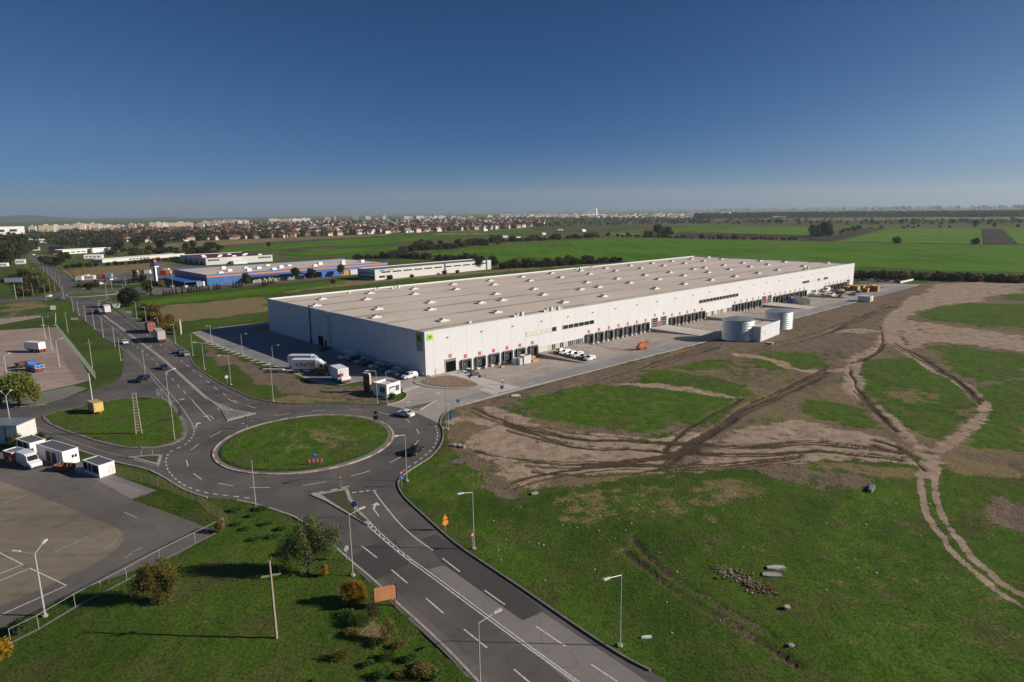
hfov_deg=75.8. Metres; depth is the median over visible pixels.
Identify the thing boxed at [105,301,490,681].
road shoulder
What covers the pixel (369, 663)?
bush
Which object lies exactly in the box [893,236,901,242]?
bush
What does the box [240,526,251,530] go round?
bush
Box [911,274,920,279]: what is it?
bush
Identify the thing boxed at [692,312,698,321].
dock door
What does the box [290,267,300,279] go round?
tree
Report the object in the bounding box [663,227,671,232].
tree
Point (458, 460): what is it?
sheet
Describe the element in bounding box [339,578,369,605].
bush
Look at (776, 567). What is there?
concrete slab
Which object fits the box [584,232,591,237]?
bush
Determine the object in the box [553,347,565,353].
car
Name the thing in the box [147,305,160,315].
bush
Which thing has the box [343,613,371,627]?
bush
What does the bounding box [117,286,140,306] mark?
tree
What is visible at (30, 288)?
bush
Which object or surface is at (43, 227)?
apartment block
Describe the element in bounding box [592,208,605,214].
cable bridge
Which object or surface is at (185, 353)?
car
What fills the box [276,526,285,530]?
bush
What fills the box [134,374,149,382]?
car
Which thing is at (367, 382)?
totem
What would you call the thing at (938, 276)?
bush
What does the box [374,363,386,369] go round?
car
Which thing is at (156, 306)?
bush
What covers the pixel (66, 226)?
apartment block
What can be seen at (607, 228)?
fallow field
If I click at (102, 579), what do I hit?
wire fence
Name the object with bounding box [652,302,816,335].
gate ramp
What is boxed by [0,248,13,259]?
tree
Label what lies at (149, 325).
lorry
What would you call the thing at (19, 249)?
tree
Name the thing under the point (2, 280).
bush
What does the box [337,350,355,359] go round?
van
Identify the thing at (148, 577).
autumn tree
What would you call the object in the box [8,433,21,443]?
bush
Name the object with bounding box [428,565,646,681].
road lane
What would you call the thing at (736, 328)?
water tank
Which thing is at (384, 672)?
bush
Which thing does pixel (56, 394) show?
gravel verge
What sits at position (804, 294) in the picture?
dock door
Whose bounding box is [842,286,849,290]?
timber stack
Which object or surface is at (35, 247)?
tree
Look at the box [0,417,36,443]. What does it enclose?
shed
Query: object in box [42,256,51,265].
tree
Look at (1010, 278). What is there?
bush
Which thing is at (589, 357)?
car
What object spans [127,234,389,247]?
stubble field
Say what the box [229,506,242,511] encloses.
bush
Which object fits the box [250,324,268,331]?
yard soil bed
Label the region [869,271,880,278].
bush
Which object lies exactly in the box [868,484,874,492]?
sheet bundle
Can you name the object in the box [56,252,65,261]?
tree
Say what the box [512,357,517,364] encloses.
wrapped bale
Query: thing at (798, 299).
container
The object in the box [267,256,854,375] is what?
warehouse
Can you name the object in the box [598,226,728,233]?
green field
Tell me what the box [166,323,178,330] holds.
bush
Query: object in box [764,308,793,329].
water tank
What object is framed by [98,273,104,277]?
goods unit
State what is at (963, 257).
green field
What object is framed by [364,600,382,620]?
bush
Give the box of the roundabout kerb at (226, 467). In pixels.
[212,414,393,474]
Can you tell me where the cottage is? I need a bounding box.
[15,259,25,263]
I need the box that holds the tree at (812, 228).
[808,225,816,234]
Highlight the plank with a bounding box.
[641,635,651,638]
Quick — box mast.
[445,386,448,429]
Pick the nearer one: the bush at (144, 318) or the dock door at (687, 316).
the dock door at (687, 316)
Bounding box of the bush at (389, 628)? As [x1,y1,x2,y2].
[377,616,397,643]
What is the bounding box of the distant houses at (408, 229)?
[57,213,692,234]
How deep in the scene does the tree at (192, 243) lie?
851.31 m
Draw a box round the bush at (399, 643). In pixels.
[390,639,406,650]
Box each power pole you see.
[86,339,92,367]
[88,373,92,399]
[261,556,280,638]
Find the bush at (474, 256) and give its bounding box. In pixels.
[469,253,478,258]
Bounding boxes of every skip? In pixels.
[51,460,76,471]
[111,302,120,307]
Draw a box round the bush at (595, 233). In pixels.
[591,231,599,236]
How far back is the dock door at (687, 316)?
269.19 m
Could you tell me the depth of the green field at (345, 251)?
793.59 m
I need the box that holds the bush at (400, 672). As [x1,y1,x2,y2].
[393,667,408,678]
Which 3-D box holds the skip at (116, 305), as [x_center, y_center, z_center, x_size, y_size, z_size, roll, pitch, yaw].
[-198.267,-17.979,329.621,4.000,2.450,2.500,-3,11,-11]
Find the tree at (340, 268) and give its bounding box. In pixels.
[336,264,344,273]
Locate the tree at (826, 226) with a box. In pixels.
[820,222,830,233]
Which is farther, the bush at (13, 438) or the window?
the window
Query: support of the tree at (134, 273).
on the ground at (808, 426)
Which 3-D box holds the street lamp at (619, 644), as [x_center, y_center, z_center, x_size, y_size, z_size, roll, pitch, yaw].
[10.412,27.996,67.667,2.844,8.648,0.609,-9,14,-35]
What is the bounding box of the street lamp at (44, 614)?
[11,539,47,617]
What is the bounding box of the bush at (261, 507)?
[254,505,268,511]
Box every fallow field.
[526,225,681,230]
[703,220,1023,223]
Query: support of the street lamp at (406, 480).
on the ground at (808, 426)
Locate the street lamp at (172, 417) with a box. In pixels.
[170,399,183,439]
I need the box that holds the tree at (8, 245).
[0,242,16,250]
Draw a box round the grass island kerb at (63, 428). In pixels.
[42,397,186,448]
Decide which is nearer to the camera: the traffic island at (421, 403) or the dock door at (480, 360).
the traffic island at (421, 403)
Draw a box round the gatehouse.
[373,378,400,396]
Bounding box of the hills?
[0,215,181,220]
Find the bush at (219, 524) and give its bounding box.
[214,520,225,531]
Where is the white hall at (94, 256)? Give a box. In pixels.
[84,254,103,258]
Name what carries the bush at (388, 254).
on the ground at (808, 426)
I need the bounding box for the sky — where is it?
[0,0,1023,218]
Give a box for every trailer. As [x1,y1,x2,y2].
[14,361,24,367]
[23,341,45,352]
[87,399,103,413]
[330,364,350,382]
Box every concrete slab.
[262,368,284,370]
[762,572,782,576]
[767,565,786,570]
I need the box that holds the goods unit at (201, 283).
[196,281,204,286]
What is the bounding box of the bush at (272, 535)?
[264,532,281,538]
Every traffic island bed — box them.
[137,456,158,461]
[222,409,248,418]
[323,490,366,521]
[410,402,430,408]
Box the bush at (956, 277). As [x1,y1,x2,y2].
[950,272,963,280]
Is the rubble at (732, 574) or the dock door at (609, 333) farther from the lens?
the dock door at (609, 333)
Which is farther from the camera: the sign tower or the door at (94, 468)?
the sign tower
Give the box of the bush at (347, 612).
[339,608,355,616]
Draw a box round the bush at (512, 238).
[509,235,515,241]
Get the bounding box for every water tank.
[721,316,755,341]
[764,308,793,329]
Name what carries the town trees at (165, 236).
on the ground at (808, 426)
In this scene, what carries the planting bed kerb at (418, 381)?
on the yard at (433, 411)
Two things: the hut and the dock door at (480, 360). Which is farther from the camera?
the hut
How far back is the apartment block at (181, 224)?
2241.30 m
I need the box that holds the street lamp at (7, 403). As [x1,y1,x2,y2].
[0,389,11,416]
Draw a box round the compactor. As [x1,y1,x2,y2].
[787,296,792,302]
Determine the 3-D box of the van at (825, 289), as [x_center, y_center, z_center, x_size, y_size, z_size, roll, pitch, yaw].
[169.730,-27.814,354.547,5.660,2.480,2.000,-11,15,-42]
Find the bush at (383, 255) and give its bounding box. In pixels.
[378,251,386,257]
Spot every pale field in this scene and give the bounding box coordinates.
[431,233,502,234]
[782,217,1023,220]
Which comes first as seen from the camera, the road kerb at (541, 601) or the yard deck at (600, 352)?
the road kerb at (541, 601)
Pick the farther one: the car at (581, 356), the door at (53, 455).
the car at (581, 356)
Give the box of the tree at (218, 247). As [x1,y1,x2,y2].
[215,244,223,249]
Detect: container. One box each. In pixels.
[519,354,530,363]
[793,296,809,304]
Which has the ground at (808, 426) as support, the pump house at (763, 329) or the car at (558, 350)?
the pump house at (763, 329)
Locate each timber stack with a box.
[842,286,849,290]
[852,285,860,290]
[862,288,869,291]
[870,285,879,291]
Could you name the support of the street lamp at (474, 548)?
on the ground at (808, 426)
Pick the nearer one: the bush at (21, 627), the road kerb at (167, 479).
the bush at (21, 627)
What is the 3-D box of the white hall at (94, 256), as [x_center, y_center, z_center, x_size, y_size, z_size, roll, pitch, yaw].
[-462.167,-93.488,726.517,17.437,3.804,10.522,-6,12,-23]
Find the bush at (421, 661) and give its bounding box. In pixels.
[412,659,426,665]
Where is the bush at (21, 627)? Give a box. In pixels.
[8,616,29,633]
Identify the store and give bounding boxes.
[162,258,387,285]
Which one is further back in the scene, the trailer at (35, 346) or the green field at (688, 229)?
the green field at (688, 229)
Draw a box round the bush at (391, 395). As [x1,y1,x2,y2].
[387,392,396,398]
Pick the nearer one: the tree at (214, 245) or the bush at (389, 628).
the bush at (389, 628)
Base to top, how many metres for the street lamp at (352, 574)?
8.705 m
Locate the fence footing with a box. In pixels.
[12,530,221,642]
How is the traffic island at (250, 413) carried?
on the road at (500, 657)
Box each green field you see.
[140,280,344,304]
[211,235,454,251]
[281,245,405,254]
[420,238,1023,271]
[428,228,529,232]
[544,222,587,224]
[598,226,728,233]
[695,227,810,234]
[839,229,982,243]
[900,216,1023,217]
[1003,229,1023,243]
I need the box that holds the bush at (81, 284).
[78,281,90,286]
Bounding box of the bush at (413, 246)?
[409,243,416,250]
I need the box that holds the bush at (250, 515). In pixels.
[245,513,256,517]
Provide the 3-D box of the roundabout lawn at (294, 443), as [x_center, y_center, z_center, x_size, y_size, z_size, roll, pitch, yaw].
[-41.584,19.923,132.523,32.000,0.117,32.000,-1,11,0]
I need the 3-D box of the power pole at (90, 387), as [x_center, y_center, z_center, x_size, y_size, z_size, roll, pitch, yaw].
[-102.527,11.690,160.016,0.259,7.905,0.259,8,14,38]
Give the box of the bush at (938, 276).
[934,273,943,280]
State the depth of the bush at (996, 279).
386.79 m
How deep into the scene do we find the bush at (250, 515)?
99.69 m
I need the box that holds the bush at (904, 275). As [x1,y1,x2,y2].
[900,272,911,279]
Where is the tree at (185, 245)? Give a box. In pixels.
[182,242,188,250]
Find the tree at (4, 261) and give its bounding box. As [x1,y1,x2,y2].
[0,258,11,263]
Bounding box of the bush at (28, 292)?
[24,289,35,295]
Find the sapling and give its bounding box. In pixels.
[320,563,328,575]
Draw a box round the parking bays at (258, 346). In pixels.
[196,326,396,381]
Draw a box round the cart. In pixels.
[470,372,478,375]
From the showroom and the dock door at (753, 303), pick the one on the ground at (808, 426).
the showroom
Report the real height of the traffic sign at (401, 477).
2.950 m
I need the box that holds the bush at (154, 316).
[148,311,162,320]
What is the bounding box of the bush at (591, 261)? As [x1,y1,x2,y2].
[585,258,595,263]
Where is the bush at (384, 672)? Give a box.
[371,667,391,679]
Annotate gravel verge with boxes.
[0,386,86,406]
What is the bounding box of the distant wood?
[693,209,1023,218]
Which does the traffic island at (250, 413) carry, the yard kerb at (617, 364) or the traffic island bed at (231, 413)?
the traffic island bed at (231, 413)
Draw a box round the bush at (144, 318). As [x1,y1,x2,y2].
[141,314,151,320]
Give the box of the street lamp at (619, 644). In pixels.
[602,575,622,647]
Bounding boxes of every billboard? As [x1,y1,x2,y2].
[4,278,21,298]
[49,305,56,309]
[74,270,83,279]
[373,583,396,605]
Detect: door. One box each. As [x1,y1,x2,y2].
[45,450,50,461]
[51,452,56,463]
[92,465,98,474]
[461,358,472,371]
[475,355,486,369]
[489,352,499,366]
[503,350,512,363]
[516,347,525,356]
[529,345,537,356]
[585,333,593,343]
[596,331,603,342]
[606,329,613,340]
[615,327,623,338]
[625,325,632,336]
[634,324,641,334]
[642,322,649,332]
[669,317,675,324]
[677,315,683,324]
[685,313,691,323]
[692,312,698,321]
[699,311,705,320]
[732,304,737,310]
[739,303,744,311]
[745,301,749,310]
[750,300,755,308]
[756,299,761,307]
[778,295,783,302]
[783,294,787,301]
[802,290,806,297]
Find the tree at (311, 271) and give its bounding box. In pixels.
[307,268,315,278]
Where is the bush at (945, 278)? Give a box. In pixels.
[940,274,949,280]
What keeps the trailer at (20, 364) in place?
on the parking lot at (70, 370)
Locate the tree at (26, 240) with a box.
[17,237,29,245]
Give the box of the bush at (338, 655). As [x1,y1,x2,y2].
[330,647,346,661]
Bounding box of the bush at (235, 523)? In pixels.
[230,521,241,525]
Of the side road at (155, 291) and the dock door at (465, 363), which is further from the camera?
the side road at (155, 291)
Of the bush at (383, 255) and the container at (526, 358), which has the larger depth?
the bush at (383, 255)
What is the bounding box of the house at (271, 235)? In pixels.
[266,233,273,237]
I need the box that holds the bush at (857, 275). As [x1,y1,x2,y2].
[854,272,860,277]
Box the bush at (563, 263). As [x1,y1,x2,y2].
[559,258,566,265]
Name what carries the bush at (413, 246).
on the ground at (808, 426)
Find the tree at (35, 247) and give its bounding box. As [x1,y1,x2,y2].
[31,239,39,250]
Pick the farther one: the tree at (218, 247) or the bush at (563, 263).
the tree at (218, 247)
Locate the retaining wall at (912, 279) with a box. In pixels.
[900,278,914,282]
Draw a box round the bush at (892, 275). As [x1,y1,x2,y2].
[887,271,897,278]
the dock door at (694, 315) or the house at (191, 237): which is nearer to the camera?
the dock door at (694, 315)
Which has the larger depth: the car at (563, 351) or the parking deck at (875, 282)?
the parking deck at (875, 282)
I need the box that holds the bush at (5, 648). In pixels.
[0,636,13,662]
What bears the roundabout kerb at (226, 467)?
on the road at (500, 657)
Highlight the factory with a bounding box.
[54,247,118,253]
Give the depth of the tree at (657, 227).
1127.89 m
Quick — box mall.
[0,226,24,234]
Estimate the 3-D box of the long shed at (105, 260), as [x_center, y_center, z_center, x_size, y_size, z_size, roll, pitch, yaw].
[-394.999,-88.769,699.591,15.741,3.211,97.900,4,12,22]
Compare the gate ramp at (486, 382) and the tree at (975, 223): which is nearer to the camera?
the gate ramp at (486, 382)
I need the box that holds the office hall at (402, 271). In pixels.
[357,259,490,279]
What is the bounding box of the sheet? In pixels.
[450,458,465,463]
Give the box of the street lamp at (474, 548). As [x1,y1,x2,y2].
[457,492,475,549]
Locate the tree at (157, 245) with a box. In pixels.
[154,240,159,247]
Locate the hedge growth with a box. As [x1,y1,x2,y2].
[120,234,1023,280]
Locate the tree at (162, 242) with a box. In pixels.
[159,239,165,246]
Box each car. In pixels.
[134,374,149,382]
[160,363,168,369]
[182,351,189,355]
[318,346,330,350]
[346,355,361,361]
[353,357,368,363]
[360,360,374,365]
[368,362,381,368]
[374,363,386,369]
[379,364,394,372]
[385,367,401,373]
[393,370,404,376]
[396,409,414,417]
[401,371,417,379]
[406,445,423,455]
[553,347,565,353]
[559,349,570,354]
[565,350,574,355]
[570,351,583,357]
[577,353,587,359]
[583,355,595,360]
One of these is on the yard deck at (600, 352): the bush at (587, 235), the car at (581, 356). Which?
the car at (581, 356)
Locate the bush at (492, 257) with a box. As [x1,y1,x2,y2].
[488,254,497,264]
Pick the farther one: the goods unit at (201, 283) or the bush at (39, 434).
the goods unit at (201, 283)
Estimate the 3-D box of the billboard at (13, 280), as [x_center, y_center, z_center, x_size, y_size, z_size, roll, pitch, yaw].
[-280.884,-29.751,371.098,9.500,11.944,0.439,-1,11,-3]
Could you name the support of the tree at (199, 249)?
on the ground at (808, 426)
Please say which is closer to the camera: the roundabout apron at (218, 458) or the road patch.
the road patch
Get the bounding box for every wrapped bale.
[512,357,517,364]
[517,357,522,364]
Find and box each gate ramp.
[447,370,519,391]
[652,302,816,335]
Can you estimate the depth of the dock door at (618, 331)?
239.39 m
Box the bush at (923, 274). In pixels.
[919,271,930,279]
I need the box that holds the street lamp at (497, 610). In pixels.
[478,608,502,681]
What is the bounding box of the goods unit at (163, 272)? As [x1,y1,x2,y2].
[160,270,167,274]
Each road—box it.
[0,251,667,681]
[147,274,357,294]
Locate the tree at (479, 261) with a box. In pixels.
[475,259,482,266]
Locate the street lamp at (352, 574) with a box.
[349,506,364,576]
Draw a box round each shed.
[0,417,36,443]
[91,253,184,262]
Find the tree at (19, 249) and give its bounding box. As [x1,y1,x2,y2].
[12,243,26,258]
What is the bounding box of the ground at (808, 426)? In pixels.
[0,206,1023,681]
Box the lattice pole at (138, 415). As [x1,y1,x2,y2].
[131,393,141,433]
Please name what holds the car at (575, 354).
on the yard deck at (600, 352)
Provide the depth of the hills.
9400.01 m
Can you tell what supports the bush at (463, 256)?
on the ground at (808, 426)
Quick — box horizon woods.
[251,204,1023,215]
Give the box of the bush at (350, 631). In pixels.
[343,626,360,636]
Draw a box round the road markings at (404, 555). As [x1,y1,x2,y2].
[0,251,831,681]
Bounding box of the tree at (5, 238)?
[0,235,11,243]
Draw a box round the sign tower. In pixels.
[148,259,163,285]
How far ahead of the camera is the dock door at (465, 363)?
192.24 m
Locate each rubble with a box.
[709,561,760,586]
[744,581,777,596]
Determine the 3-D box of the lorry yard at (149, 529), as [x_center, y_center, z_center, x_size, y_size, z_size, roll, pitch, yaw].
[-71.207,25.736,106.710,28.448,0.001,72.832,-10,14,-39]
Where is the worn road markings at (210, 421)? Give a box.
[4,292,890,557]
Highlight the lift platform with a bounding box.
[636,339,649,349]
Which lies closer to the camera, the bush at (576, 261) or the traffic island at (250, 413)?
the traffic island at (250, 413)
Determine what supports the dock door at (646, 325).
in the warehouse
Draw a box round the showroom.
[48,246,63,252]
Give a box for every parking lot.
[0,315,91,398]
[80,266,218,285]
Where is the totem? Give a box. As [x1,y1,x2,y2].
[363,372,371,392]
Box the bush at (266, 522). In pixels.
[260,520,272,525]
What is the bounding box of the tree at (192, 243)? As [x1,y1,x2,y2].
[189,239,196,246]
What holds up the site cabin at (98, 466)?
on the paved strip at (129, 489)
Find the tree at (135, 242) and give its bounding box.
[130,238,139,249]
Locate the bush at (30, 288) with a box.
[20,285,38,293]
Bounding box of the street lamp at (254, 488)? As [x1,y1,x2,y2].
[251,460,257,508]
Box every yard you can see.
[0,451,211,627]
[192,284,920,423]
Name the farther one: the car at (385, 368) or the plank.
the car at (385, 368)
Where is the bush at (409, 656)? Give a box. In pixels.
[399,651,417,662]
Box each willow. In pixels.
[0,371,42,405]
[0,375,9,403]
[275,510,343,576]
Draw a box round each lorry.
[25,360,44,371]
[103,304,110,313]
[144,321,154,332]
[153,328,165,342]
[288,354,320,367]
[291,358,325,372]
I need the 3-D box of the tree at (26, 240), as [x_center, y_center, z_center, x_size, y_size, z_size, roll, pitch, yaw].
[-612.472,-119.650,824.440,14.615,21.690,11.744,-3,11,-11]
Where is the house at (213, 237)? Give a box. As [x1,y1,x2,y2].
[209,235,218,239]
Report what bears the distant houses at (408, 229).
on the ground at (808, 426)
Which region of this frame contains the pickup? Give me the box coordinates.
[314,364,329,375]
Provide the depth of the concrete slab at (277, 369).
193.38 m
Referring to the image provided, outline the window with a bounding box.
[389,384,398,392]
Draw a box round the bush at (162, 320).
[155,318,166,325]
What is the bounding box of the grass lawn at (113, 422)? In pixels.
[45,397,183,445]
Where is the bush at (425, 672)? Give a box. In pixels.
[409,662,437,679]
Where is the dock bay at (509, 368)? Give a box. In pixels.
[475,288,888,382]
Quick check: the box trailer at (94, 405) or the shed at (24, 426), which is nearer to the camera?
the shed at (24, 426)
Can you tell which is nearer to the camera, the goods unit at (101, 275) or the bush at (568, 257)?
the goods unit at (101, 275)
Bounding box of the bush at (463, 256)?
[458,252,469,259]
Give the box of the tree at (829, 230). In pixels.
[823,226,833,235]
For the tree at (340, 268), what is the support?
on the ground at (808, 426)
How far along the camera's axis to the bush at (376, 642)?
69.59 m
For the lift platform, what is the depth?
214.54 m
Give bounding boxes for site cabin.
[15,434,45,452]
[36,440,79,463]
[82,455,115,477]
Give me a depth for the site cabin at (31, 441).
128.77 m
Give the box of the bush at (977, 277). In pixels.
[970,273,984,281]
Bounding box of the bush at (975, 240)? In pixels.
[970,237,979,243]
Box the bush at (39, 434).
[35,432,44,437]
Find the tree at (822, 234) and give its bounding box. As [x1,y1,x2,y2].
[814,231,824,236]
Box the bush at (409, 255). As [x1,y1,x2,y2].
[407,251,418,257]
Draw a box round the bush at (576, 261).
[570,256,579,264]
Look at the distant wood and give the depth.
2806.27 m
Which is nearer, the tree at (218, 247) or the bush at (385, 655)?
the bush at (385, 655)
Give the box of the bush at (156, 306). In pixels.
[149,303,161,309]
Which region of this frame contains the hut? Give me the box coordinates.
[0,263,8,266]
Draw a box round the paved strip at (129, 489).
[75,466,154,498]
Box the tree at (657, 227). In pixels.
[653,224,661,235]
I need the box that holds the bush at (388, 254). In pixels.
[385,251,394,257]
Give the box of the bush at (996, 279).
[993,276,1001,281]
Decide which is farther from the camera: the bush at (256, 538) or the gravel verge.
the gravel verge
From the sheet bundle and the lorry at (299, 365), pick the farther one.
the lorry at (299, 365)
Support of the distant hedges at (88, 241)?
on the ground at (808, 426)
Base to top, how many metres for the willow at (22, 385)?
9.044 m
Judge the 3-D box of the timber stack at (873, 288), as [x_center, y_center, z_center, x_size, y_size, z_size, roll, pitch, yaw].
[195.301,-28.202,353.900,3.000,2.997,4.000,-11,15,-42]
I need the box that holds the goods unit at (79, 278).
[75,276,83,280]
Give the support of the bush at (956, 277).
on the ground at (808, 426)
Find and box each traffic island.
[127,455,161,465]
[219,407,255,420]
[310,488,370,525]
[406,400,436,409]
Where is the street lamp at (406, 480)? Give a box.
[393,435,408,481]
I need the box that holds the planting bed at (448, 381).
[421,375,477,386]
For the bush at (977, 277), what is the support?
on the ground at (808, 426)
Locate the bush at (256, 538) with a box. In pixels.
[248,534,264,540]
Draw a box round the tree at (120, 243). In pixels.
[116,240,123,249]
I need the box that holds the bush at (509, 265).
[504,262,513,267]
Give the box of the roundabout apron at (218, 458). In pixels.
[214,415,391,472]
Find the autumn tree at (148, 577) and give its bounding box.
[125,554,181,603]
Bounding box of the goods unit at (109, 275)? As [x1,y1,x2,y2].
[105,273,112,277]
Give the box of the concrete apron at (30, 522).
[0,481,122,605]
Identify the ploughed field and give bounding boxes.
[677,233,815,238]
[804,228,884,240]
[982,229,1015,243]
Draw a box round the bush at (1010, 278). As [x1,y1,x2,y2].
[1002,272,1018,282]
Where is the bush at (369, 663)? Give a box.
[362,658,374,667]
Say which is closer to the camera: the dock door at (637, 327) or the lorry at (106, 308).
the dock door at (637, 327)
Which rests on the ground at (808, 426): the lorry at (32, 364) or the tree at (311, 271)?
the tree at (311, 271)
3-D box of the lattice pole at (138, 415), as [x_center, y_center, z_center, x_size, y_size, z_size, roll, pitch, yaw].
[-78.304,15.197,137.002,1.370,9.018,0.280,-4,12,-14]
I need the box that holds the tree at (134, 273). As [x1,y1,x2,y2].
[131,269,137,276]
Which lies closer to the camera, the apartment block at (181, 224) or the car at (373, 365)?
the car at (373, 365)
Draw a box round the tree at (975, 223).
[973,220,978,227]
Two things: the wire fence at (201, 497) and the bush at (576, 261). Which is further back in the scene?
the bush at (576, 261)
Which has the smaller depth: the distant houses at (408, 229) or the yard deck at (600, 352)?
the yard deck at (600, 352)
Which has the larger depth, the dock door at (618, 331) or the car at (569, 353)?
the dock door at (618, 331)
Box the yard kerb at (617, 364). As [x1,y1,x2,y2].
[459,301,858,406]
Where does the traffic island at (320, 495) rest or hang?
on the road at (500, 657)
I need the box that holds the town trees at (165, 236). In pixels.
[58,217,544,241]
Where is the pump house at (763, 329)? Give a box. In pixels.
[752,317,779,341]
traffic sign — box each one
[344,545,348,558]
[351,501,356,515]
[373,411,377,419]
[399,471,403,481]
[442,515,447,530]
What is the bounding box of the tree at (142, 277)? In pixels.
[139,274,146,280]
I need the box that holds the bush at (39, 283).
[34,280,45,286]
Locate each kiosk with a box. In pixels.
[2,446,24,465]
[858,295,872,301]
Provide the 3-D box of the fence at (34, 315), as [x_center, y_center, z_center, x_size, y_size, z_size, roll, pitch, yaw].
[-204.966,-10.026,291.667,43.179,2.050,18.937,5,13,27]
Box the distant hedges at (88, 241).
[0,214,1022,246]
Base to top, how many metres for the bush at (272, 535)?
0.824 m
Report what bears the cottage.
on the ground at (808, 426)
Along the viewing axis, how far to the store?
469.85 m
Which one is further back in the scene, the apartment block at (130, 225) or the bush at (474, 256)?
the apartment block at (130, 225)
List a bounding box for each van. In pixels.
[15,448,41,468]
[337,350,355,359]
[823,287,830,291]
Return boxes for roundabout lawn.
[68,291,117,296]
[221,415,386,469]
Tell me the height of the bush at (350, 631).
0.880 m
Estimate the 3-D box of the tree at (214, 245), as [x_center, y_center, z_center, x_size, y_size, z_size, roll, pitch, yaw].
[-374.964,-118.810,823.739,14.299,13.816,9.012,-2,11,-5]
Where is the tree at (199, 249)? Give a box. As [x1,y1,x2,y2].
[195,246,205,252]
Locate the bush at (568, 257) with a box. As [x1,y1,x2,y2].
[564,254,571,260]
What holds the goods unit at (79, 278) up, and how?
on the parking lot at (126, 275)
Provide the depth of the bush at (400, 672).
64.98 m
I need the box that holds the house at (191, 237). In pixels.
[186,236,194,240]
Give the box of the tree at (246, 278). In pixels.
[241,273,251,284]
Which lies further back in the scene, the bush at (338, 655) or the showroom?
the showroom
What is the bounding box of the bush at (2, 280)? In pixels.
[0,276,10,282]
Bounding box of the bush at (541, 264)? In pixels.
[538,260,546,266]
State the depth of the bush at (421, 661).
66.42 m
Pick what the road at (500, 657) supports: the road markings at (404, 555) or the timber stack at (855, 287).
the road markings at (404, 555)
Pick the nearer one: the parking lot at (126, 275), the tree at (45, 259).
the parking lot at (126, 275)
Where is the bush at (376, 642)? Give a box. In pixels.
[368,637,384,647]
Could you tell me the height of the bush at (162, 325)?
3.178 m
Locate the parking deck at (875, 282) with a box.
[858,278,913,283]
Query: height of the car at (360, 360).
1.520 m
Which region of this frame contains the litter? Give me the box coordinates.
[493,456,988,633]
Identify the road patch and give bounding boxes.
[350,534,542,619]
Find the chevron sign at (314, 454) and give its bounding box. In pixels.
[306,452,323,462]
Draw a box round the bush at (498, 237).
[489,234,500,241]
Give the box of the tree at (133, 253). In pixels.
[127,250,137,254]
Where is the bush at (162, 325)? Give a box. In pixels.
[155,322,168,328]
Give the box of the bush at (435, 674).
[428,669,443,680]
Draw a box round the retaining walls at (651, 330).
[458,287,883,382]
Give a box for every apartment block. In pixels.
[28,225,36,231]
[38,224,55,231]
[59,224,72,228]
[73,222,86,229]
[88,223,99,228]
[128,223,135,228]
[170,222,192,226]
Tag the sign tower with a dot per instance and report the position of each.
(154, 265)
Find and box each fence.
[0,312,55,322]
[8,518,224,642]
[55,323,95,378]
[112,466,227,522]
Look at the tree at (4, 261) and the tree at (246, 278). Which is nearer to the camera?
the tree at (246, 278)
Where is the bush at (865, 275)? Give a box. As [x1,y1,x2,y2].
[859,271,871,278]
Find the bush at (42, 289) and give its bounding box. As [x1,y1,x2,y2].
[37,285,45,292]
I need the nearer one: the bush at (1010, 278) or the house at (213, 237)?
the bush at (1010, 278)
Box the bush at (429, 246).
[425,244,432,249]
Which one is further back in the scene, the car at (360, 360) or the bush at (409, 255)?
the bush at (409, 255)
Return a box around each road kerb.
[0,403,207,497]
[175,344,387,404]
[237,499,478,681]
[397,406,650,670]
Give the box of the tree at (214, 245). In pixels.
[209,241,216,250]
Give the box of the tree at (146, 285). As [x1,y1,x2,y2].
[140,281,152,292]
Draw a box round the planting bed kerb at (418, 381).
[414,375,478,388]
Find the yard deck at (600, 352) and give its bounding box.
[538,291,861,362]
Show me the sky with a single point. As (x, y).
(109, 108)
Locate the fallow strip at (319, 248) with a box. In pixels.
[280,238,448,250]
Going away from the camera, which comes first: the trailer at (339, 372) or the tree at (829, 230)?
the trailer at (339, 372)
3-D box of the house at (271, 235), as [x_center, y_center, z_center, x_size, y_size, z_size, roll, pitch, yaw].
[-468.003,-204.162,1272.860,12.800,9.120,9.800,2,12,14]
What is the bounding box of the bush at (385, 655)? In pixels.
[377,650,395,661]
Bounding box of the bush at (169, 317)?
[163,313,175,322]
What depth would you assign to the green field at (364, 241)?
1003.13 m
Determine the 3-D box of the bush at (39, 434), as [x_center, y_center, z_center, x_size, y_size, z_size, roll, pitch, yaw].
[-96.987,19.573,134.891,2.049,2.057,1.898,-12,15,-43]

